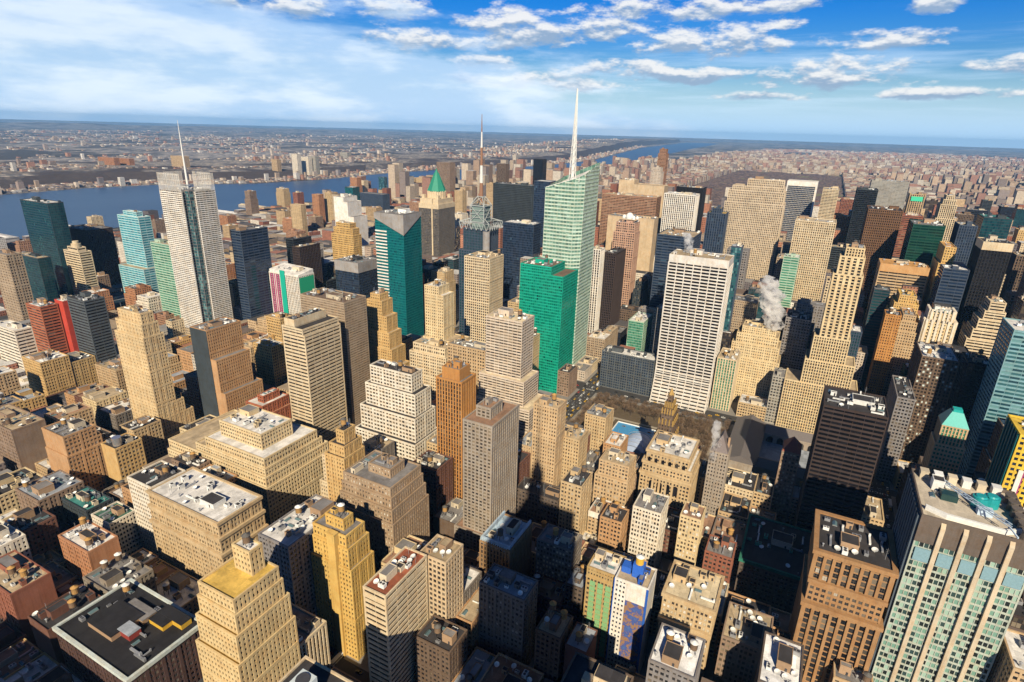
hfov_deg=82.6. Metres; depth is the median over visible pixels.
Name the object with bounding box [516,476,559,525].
loft building
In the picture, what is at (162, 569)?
brick building
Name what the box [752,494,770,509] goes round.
window
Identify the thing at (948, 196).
window
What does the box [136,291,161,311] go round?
loft building
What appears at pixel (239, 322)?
window
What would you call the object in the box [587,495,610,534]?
loft building
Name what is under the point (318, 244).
window
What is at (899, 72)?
sky
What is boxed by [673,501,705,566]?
loft building
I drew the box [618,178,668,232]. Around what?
office block
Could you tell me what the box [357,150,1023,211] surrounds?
uptown blocks
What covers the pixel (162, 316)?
loft building
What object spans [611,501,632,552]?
loft building
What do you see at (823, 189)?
window
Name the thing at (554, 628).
loft building
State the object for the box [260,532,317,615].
window
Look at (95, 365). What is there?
window
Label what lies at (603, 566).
loft building
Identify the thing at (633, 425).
rink fence
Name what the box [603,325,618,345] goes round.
office block
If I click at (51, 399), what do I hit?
brick building
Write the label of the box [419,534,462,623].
apartment tower
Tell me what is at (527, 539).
window
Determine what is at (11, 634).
brick building
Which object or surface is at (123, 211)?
window
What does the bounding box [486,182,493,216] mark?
apartment tower
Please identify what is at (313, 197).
window
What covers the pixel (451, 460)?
window
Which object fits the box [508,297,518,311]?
apartment tower
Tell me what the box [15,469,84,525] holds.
loft building
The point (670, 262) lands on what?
window
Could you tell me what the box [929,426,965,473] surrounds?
window
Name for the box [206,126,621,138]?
hills
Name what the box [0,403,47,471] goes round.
loft building
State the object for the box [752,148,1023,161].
borough blocks
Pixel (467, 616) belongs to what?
loft building
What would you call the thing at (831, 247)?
window
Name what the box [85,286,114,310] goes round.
loft building
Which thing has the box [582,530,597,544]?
brick building
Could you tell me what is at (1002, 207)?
window
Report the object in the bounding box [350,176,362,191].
apartment tower
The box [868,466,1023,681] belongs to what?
office tower
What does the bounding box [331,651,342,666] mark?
bus
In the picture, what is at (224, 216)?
window
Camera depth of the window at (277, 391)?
609.30 m
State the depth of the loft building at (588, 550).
421.17 m
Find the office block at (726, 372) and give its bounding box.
[710,347,741,411]
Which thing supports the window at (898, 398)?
in the loft building at (900, 399)
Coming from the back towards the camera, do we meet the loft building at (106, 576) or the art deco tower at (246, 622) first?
the loft building at (106, 576)
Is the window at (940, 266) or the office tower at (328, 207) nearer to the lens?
the window at (940, 266)
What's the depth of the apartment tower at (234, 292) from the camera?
958.05 m
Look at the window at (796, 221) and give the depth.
976.28 m
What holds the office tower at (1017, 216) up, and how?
on the ground at (110, 149)
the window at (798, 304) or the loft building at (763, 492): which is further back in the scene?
the window at (798, 304)
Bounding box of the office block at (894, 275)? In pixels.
[862,258,929,329]
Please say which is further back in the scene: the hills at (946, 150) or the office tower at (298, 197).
the hills at (946, 150)
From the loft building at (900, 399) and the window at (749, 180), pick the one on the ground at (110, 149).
the loft building at (900, 399)
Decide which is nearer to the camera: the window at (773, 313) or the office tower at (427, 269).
the window at (773, 313)
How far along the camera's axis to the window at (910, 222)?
858.20 m
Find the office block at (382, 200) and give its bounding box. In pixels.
[360,192,389,209]
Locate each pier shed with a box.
[0,233,19,239]
[218,210,236,213]
[238,203,263,207]
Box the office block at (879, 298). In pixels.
[860,284,890,380]
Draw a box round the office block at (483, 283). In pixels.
[464,249,503,342]
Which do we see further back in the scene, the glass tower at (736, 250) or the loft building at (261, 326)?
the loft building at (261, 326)
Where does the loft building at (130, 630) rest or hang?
on the ground at (110, 149)
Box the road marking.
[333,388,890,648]
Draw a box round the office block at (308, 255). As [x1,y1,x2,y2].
[292,242,322,287]
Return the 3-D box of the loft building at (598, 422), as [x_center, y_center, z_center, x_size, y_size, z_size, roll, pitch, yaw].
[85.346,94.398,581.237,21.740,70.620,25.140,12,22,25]
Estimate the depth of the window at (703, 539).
450.37 m
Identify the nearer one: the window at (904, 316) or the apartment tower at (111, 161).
the window at (904, 316)
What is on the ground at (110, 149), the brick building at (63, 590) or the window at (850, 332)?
the brick building at (63, 590)
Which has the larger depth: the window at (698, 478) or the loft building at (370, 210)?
the loft building at (370, 210)
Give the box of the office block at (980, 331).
[957,295,1006,357]
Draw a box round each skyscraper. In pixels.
[156,120,232,330]
[333,193,368,245]
[419,168,454,256]
[459,121,502,332]
[542,88,599,364]
[649,248,733,413]
[723,176,786,280]
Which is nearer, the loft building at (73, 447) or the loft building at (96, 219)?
the loft building at (73, 447)
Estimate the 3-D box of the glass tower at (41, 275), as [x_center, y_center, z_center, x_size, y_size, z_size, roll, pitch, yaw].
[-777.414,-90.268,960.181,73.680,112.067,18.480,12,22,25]
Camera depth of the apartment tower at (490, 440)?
427.94 m
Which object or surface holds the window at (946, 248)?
in the art deco tower at (946, 252)
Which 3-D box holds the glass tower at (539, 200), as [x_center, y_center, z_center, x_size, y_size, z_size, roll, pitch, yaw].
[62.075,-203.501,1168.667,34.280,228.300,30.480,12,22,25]
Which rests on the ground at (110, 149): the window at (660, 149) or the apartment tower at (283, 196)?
the apartment tower at (283, 196)
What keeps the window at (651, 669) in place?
in the loft building at (676, 654)
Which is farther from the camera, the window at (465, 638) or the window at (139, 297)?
the window at (139, 297)
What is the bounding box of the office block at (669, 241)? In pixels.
[649,226,701,307]
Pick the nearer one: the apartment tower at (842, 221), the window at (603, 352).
the window at (603, 352)
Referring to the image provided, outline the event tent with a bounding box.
[627,431,650,453]
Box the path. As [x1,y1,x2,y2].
[572,397,722,460]
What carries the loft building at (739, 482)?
on the ground at (110, 149)
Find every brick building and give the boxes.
[0,615,27,651]
[0,638,42,678]
[3,652,59,681]
[18,375,29,388]
[32,549,66,568]
[33,662,85,681]
[46,386,76,405]
[56,578,83,597]
[99,477,127,496]
[130,548,158,564]
[147,557,177,583]
[156,569,199,614]
[175,387,189,404]
[245,387,291,417]
[331,666,360,681]
[452,646,495,681]
[463,548,478,569]
[479,652,543,681]
[575,362,591,380]
[578,355,598,372]
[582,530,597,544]
[602,324,626,345]
[615,664,645,681]
[661,506,681,560]
[718,491,752,522]
[736,393,767,421]
[750,506,776,519]
[893,459,915,489]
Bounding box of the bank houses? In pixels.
[0,129,646,193]
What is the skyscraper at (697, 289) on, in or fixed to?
on the ground at (110, 149)
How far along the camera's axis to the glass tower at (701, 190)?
1268.77 m
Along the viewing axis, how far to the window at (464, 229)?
828.76 m
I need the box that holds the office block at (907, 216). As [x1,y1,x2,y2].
[892,211,922,256]
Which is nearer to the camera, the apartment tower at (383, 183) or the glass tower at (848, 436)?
the glass tower at (848, 436)
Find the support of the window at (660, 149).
in the apartment tower at (663, 156)
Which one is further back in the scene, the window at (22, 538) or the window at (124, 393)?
the window at (124, 393)
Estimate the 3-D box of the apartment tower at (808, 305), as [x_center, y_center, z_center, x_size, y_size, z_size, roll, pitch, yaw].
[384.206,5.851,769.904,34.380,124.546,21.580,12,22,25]
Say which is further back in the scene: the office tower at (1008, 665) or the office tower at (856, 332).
the office tower at (856, 332)
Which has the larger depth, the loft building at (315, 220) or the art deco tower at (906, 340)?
the loft building at (315, 220)
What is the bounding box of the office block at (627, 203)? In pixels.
[598,192,661,249]
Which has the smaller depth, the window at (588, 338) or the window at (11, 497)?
the window at (11, 497)
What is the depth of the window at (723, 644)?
335.18 m
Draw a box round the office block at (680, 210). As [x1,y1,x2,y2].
[660,191,699,231]
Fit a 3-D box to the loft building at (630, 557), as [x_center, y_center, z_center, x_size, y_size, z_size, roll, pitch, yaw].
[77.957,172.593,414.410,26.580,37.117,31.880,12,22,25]
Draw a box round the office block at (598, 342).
[586,331,611,362]
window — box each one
[0,254,32,320]
[0,328,36,369]
[0,372,19,394]
[0,491,19,510]
[0,538,29,558]
[16,241,31,251]
[19,484,82,525]
[24,357,74,400]
[25,396,45,408]
[25,519,61,555]
[28,305,67,353]
[46,409,93,423]
[60,640,199,681]
[64,247,97,294]
[64,501,110,526]
[68,299,115,360]
[70,228,120,284]
[71,357,98,386]
[83,459,108,490]
[87,393,126,424]
[95,291,113,310]
[95,365,126,390]
[98,276,109,287]
[99,411,132,434]
[99,513,141,553]
[117,313,193,442]
[118,211,158,292]
[121,422,165,462]
[125,287,150,304]
[130,480,158,556]
[138,297,161,311]
[150,496,263,577]
[151,243,180,316]
[152,220,165,235]
[167,320,184,337]
[169,356,180,372]
[169,422,326,522]
[171,156,189,166]
[182,193,213,321]
[186,377,202,416]
[198,548,298,681]
[207,322,262,409]
[219,216,235,223]
[231,228,272,319]
[245,191,258,213]
[247,391,291,416]
[254,344,286,385]
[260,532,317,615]
[267,317,283,339]
[271,273,312,313]
[276,211,290,224]
[277,189,290,206]
[283,317,346,443]
[291,154,301,172]
[291,205,307,233]
[293,193,303,203]
[293,244,322,287]
[300,296,369,425]
[300,625,328,666]
[301,157,312,174]
[308,217,322,226]
[312,195,324,224]
[313,530,373,657]
[325,193,334,222]
[326,428,363,498]
[332,223,361,257]
[342,463,428,570]
[356,366,436,460]
[360,193,389,209]
[365,560,426,681]
[366,208,380,220]
[368,294,404,362]
[410,343,446,397]
[417,638,465,681]
[419,207,453,256]
[421,460,451,529]
[425,286,450,338]
[427,548,461,620]
[437,376,474,498]
[438,163,452,191]
[443,259,458,269]
[448,345,485,390]
[456,403,517,551]
[457,192,464,208]
[457,619,475,654]
[460,229,501,332]
[465,256,502,341]
[476,317,537,439]
[480,596,535,661]
[481,539,527,574]
[487,185,492,215]
[493,184,533,225]
[497,164,508,182]
[516,490,558,523]
[532,342,538,369]
[532,405,565,481]
[536,597,558,624]
[536,630,570,681]
[537,541,579,581]
[557,372,576,394]
[562,438,577,473]
[565,585,583,628]
[584,569,613,661]
[585,415,604,451]
[587,338,606,361]
[588,250,603,332]
[588,516,597,533]
[599,194,660,243]
[599,253,614,328]
[599,518,625,549]
[600,352,654,395]
[608,580,635,667]
[613,222,639,304]
[620,310,635,320]
[633,282,642,306]
[639,475,687,509]
[648,663,692,681]
[649,603,658,633]
[650,168,660,183]
[650,235,700,306]
[650,311,656,352]
[651,262,728,411]
[653,309,661,352]
[658,149,666,181]
[659,397,671,431]
[661,194,694,231]
[662,531,676,558]
[666,485,669,494]
[672,487,677,496]
[677,187,702,230]
[694,478,704,503]
[698,539,707,567]
[702,452,726,515]
[703,209,724,253]
[703,553,730,581]
[709,617,718,656]
[711,358,735,410]
[715,626,723,658]
[715,638,757,681]
[723,180,783,279]
[724,487,751,497]
[727,250,746,288]
[730,301,755,331]
[730,547,740,579]
[732,327,777,400]
[735,564,798,613]
[737,403,765,419]
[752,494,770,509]
[765,377,783,422]
[766,436,772,441]
[771,258,781,296]
[771,453,798,521]
[772,313,783,340]
[775,257,798,307]
[776,438,782,444]
[777,248,863,432]
[780,318,809,369]
[787,499,797,524]
[790,221,834,301]
[797,304,823,364]
[797,407,886,529]
[797,556,889,681]
[818,189,838,218]
[827,247,844,269]
[833,216,849,242]
[839,200,853,213]
[847,332,860,356]
[853,353,865,384]
[861,210,902,320]
[861,288,888,379]
[864,267,926,320]
[867,315,899,394]
[869,181,908,209]
[873,541,1023,681]
[876,398,913,480]
[881,316,918,395]
[893,216,922,256]
[894,296,917,311]
[899,222,944,266]
[899,357,957,462]
[906,195,924,213]
[923,200,936,218]
[924,314,951,342]
[928,248,954,303]
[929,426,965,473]
[930,266,968,309]
[936,196,955,241]
[953,226,976,264]
[955,250,1009,340]
[957,215,972,220]
[958,298,1004,357]
[958,320,1023,477]
[980,200,992,211]
[991,649,1023,681]
[1000,207,1012,216]
[1003,437,1023,504]
[1007,257,1023,289]
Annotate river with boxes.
[0,143,716,238]
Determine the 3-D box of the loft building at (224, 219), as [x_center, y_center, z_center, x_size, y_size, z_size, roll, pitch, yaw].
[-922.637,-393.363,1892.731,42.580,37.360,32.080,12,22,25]
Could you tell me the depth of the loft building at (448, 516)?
470.22 m
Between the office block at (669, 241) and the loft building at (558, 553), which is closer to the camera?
the loft building at (558, 553)
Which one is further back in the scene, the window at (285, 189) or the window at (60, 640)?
the window at (285, 189)
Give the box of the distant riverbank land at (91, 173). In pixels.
[0,138,684,194]
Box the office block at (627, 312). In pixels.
[619,304,638,320]
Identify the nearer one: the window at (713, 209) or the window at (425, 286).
the window at (425, 286)
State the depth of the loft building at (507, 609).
355.94 m
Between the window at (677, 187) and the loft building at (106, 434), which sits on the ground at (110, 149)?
the loft building at (106, 434)
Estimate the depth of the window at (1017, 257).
818.50 m
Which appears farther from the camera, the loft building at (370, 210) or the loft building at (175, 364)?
the loft building at (370, 210)
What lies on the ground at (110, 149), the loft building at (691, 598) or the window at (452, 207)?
the loft building at (691, 598)
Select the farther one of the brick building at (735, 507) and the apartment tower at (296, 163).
the apartment tower at (296, 163)
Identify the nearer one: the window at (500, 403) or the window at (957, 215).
the window at (500, 403)
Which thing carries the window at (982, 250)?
in the glass tower at (989, 261)
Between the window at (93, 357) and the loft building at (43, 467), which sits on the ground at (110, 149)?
the loft building at (43, 467)
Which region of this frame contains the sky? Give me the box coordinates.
[0,0,1023,148]
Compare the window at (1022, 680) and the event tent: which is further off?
the event tent
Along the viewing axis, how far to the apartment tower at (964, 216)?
1379.18 m
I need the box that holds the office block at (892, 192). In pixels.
[869,178,909,209]
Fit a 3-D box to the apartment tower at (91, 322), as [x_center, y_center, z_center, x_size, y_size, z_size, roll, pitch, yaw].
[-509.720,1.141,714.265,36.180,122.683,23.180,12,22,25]
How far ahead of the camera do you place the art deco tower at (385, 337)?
662.08 m
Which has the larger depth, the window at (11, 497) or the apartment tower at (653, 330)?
the apartment tower at (653, 330)
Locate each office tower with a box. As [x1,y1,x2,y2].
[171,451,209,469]
[281,307,347,443]
[292,191,304,203]
[300,286,370,425]
[320,248,326,275]
[323,276,336,289]
[324,191,337,223]
[327,263,335,276]
[409,201,419,211]
[422,264,439,283]
[433,258,447,267]
[436,355,475,499]
[443,254,458,269]
[454,226,459,251]
[455,189,466,212]
[476,307,542,440]
[518,430,531,475]
[532,327,539,370]
[587,245,604,332]
[599,247,625,328]
[605,213,658,271]
[612,213,639,304]
[632,277,648,306]
[639,305,654,352]
[642,272,652,306]
[652,303,662,353]
[702,205,728,253]
[719,330,731,352]
[726,246,749,288]
[748,283,764,294]
[754,287,769,318]
[770,253,784,297]
[771,306,786,340]
[779,309,812,369]
[821,276,830,302]
[827,243,845,270]
[838,197,853,214]
[847,324,862,360]
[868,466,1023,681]
[899,341,959,463]
[923,199,937,218]
[930,341,969,359]
[944,472,984,482]
[965,208,988,223]
[971,467,987,479]
[975,416,1006,472]
[979,199,992,213]
[986,628,1023,681]
[998,205,1014,217]
[1003,290,1016,317]
[1008,271,1023,317]
[1009,590,1023,629]
[1010,296,1023,319]
[1011,207,1023,227]
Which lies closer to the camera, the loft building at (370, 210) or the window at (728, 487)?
the window at (728, 487)
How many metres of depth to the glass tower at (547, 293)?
729.97 m
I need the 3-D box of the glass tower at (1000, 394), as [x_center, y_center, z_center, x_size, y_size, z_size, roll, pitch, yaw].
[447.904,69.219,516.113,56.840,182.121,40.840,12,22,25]
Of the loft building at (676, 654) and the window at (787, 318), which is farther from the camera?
the window at (787, 318)
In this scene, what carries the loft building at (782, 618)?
on the ground at (110, 149)
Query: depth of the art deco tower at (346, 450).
429.18 m
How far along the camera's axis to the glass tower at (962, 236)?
843.79 m
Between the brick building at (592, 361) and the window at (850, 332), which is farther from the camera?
the brick building at (592, 361)
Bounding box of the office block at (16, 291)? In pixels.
[0,248,33,321]
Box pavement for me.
[161,235,897,680]
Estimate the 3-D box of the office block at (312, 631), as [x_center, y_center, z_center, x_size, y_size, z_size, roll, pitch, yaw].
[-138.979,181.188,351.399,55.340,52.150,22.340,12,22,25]
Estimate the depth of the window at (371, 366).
514.21 m
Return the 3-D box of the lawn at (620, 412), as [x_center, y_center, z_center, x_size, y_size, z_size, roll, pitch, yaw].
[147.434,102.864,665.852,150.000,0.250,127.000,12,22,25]
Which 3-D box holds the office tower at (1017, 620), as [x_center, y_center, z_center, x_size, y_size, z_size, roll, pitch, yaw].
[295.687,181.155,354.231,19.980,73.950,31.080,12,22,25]
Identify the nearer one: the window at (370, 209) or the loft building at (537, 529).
the loft building at (537, 529)
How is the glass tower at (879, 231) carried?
on the ground at (110, 149)
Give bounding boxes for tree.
[704,435,713,446]
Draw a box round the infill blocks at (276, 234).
[0,180,1023,681]
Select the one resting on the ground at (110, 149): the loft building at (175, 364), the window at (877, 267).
the loft building at (175, 364)
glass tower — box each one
[20,196,73,295]
[20,251,60,301]
[150,238,180,317]
[230,225,273,319]
[334,254,377,322]
[345,186,359,199]
[374,206,423,336]
[502,219,540,299]
[519,254,577,393]
[533,180,555,246]
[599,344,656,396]
[626,311,652,351]
[676,185,706,230]
[723,242,743,330]
[774,253,799,307]
[781,179,818,240]
[793,385,888,530]
[844,186,878,244]
[858,205,903,320]
[899,218,945,266]
[900,363,909,376]
[929,264,969,312]
[945,349,988,423]
[949,221,977,265]
[954,235,1013,340]
[958,317,1023,477]
[967,213,1012,267]
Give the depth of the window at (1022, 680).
268.93 m
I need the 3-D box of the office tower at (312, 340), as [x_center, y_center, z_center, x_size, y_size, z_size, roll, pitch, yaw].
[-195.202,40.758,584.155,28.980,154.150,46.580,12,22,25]
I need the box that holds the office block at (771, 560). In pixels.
[734,513,811,613]
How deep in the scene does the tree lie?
631.08 m
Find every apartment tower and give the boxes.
[26,297,69,353]
[54,294,78,351]
[66,291,117,362]
[69,223,121,284]
[98,157,119,164]
[117,209,158,292]
[119,158,134,164]
[170,155,189,166]
[228,278,239,318]
[244,190,259,215]
[271,159,281,171]
[276,187,290,206]
[290,203,307,234]
[291,154,301,173]
[301,157,312,174]
[309,156,319,174]
[312,193,325,227]
[320,453,328,498]
[331,220,361,259]
[340,152,350,157]
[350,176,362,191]
[362,435,394,455]
[363,546,428,681]
[378,176,387,189]
[416,177,421,182]
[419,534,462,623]
[430,267,455,326]
[437,162,454,191]
[454,396,519,551]
[455,211,467,238]
[477,197,486,204]
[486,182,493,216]
[496,164,508,182]
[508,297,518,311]
[533,159,546,184]
[649,304,660,352]
[650,165,663,184]
[657,148,668,184]
[730,294,759,333]
[796,298,824,369]
[833,213,849,242]
[852,345,867,385]
[954,212,973,221]
[985,414,1023,508]
[999,251,1023,298]
[1011,227,1023,242]
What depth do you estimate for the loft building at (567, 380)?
746.16 m
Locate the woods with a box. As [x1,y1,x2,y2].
[694,170,844,205]
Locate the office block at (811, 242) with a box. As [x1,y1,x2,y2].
[789,215,836,301]
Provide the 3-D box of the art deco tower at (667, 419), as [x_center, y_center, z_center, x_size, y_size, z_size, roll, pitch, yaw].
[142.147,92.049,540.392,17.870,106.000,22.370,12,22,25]
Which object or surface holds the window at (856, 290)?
in the art deco tower at (828, 361)
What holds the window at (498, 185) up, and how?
in the office block at (513, 201)
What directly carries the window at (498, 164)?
in the apartment tower at (502, 172)
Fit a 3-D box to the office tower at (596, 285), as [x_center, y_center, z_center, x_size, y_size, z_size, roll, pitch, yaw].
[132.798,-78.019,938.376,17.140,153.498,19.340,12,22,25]
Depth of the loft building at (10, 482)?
462.10 m
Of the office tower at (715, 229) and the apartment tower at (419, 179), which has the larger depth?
the apartment tower at (419, 179)
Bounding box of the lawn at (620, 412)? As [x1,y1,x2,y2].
[577,396,716,458]
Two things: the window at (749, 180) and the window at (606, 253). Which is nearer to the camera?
the window at (606, 253)
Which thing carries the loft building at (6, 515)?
on the ground at (110, 149)
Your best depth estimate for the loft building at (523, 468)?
493.99 m
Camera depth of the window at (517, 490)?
472.21 m
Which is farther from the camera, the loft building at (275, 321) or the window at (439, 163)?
the window at (439, 163)
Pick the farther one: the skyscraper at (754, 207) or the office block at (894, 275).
the skyscraper at (754, 207)
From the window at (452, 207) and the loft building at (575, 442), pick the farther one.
the window at (452, 207)
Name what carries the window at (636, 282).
in the office tower at (640, 294)
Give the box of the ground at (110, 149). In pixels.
[0,119,1023,681]
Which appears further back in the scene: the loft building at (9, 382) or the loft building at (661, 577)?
the loft building at (9, 382)
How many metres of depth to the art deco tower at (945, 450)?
460.27 m
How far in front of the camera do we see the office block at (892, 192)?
1403.71 m
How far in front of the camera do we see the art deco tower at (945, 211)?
1204.67 m
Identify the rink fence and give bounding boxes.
[612,421,655,439]
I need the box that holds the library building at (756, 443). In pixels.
[728,415,812,484]
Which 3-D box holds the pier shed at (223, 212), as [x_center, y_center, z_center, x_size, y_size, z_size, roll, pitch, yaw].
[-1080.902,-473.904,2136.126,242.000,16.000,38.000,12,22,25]
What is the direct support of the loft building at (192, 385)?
on the ground at (110, 149)
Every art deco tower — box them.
[114,303,201,445]
[189,316,263,416]
[195,532,300,681]
[311,502,374,660]
[324,417,364,502]
[340,449,429,573]
[366,288,409,365]
[423,279,469,341]
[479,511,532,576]
[654,388,678,434]
[731,318,780,401]
[775,240,865,433]
[788,509,898,681]
[881,307,920,397]
[886,288,918,317]
[917,304,957,343]
[920,241,956,310]
[921,406,968,473]
[932,192,957,241]
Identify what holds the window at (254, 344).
in the loft building at (270, 360)
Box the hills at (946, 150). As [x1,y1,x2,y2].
[452,135,1023,153]
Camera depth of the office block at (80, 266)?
969.47 m
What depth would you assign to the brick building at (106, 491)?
486.68 m
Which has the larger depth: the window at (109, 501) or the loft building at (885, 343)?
the loft building at (885, 343)
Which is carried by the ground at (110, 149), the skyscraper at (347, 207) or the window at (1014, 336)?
the skyscraper at (347, 207)
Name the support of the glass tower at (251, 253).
on the ground at (110, 149)
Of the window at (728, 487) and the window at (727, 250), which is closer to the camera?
the window at (728, 487)
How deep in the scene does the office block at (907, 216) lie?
1015.95 m
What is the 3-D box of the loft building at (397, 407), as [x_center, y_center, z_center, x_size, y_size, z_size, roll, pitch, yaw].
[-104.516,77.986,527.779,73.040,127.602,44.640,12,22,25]
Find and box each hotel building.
[269,262,314,314]
[637,429,701,509]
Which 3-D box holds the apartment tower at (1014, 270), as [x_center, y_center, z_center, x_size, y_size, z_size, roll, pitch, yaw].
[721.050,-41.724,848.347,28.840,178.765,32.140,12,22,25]
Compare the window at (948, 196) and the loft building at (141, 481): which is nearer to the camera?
the loft building at (141, 481)
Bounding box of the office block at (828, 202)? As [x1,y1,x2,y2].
[817,186,838,218]
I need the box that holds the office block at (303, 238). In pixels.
[285,233,311,263]
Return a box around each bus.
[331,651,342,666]
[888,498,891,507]
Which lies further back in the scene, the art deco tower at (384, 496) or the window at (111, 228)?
the window at (111, 228)
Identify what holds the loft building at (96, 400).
on the ground at (110, 149)
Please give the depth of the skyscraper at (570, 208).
750.71 m
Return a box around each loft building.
[0,320,37,369]
[0,365,20,395]
[0,394,29,411]
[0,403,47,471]
[0,466,42,513]
[0,508,18,520]
[0,519,32,560]
[0,550,57,647]
[4,387,47,410]
[4,506,61,556]
[15,239,32,251]
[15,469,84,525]
[21,347,75,404]
[27,584,100,664]
[30,403,64,418]
[35,458,51,475]
[41,416,110,490]
[41,561,77,588]
[44,401,95,425]
[52,578,202,681]
[58,516,121,581]
[61,486,112,526]
[64,383,100,404]
[66,351,98,386]
[74,385,108,402]
[82,386,127,427]
[82,552,158,595]
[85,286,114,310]
[86,215,103,225]
[91,500,142,555]
[95,358,126,390]
[96,271,110,288]
[96,426,114,439]
[97,395,133,434]
[101,432,146,485]
[109,480,127,503]
[119,414,167,463]
[121,483,133,508]
[124,283,151,305]
[127,460,185,556]
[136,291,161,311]
[146,466,268,579]
[151,219,165,237]
[157,310,174,325]
[165,315,185,337]
[167,352,182,372]
[167,404,328,524]
[168,334,191,353]
[171,369,190,393]
[177,344,193,371]
[179,414,215,432]
[184,370,203,416]
[200,464,238,485]
[219,214,236,224]
[222,223,237,237]
[225,261,236,279]
[243,331,267,341]
[244,338,259,374]
[253,334,287,386]
[256,313,272,332]
[258,494,344,615]
[266,312,289,340]
[276,209,290,224]
[278,655,351,681]
[282,217,291,232]
[286,228,305,237]
[308,214,323,226]
[355,359,436,461]
[365,206,381,220]
[380,534,427,568]
[402,334,412,360]
[409,334,447,398]
[413,450,452,532]
[415,614,467,681]
[426,434,436,451]
[433,497,462,539]
[447,333,485,392]
[456,587,478,658]
[463,564,481,606]
[478,563,537,665]
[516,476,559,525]
[517,449,530,484]
[530,393,566,485]
[530,520,546,577]
[533,572,564,626]
[534,600,572,681]
[535,523,582,581]
[557,363,577,396]
[558,465,592,534]
[560,422,588,482]
[560,651,633,681]
[563,564,586,629]
[563,622,597,674]
[580,541,611,566]
[582,547,626,662]
[584,403,613,452]
[586,449,601,479]
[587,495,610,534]
[592,447,636,506]
[597,503,629,551]
[602,430,628,453]
[605,554,656,673]
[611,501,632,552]
[612,549,647,564]
[627,487,669,568]
[633,453,644,500]
[645,622,705,681]
[647,565,668,636]
[657,559,724,681]
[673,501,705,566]
[694,459,707,504]
[697,513,716,567]
[701,430,731,515]
[702,534,736,582]
[708,581,728,658]
[711,514,746,581]
[712,591,770,660]
[713,601,773,681]
[724,467,757,498]
[751,473,775,510]
[754,631,803,681]
[770,436,801,522]
[770,607,791,630]
[772,626,790,639]
[786,481,802,524]
[828,660,872,681]
[861,496,884,526]
[863,307,901,394]
[874,375,915,482]
[896,462,915,509]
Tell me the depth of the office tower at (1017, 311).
584.50 m
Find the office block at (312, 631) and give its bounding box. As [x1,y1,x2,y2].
[291,603,330,668]
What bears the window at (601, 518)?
in the loft building at (613, 525)
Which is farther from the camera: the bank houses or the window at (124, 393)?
the bank houses
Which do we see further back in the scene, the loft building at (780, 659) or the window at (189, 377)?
the window at (189, 377)
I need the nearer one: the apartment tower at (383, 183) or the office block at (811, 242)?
the office block at (811, 242)
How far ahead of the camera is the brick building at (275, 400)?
608.03 m
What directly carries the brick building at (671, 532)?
on the ground at (110, 149)
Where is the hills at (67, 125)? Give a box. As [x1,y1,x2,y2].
[0,122,399,134]
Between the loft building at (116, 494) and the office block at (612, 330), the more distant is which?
the office block at (612, 330)
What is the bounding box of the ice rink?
[612,422,654,438]
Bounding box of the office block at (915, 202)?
[903,192,925,213]
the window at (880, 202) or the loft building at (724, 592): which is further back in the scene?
the window at (880, 202)
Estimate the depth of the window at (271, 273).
879.84 m
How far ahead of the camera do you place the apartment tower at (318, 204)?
1875.65 m
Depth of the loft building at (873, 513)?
436.12 m
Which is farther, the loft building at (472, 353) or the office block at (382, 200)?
the office block at (382, 200)
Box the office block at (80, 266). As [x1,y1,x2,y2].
[63,240,98,294]
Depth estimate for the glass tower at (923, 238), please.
859.69 m
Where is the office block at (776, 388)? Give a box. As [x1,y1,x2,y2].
[764,367,786,423]
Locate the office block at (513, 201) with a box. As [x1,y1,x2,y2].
[493,182,533,225]

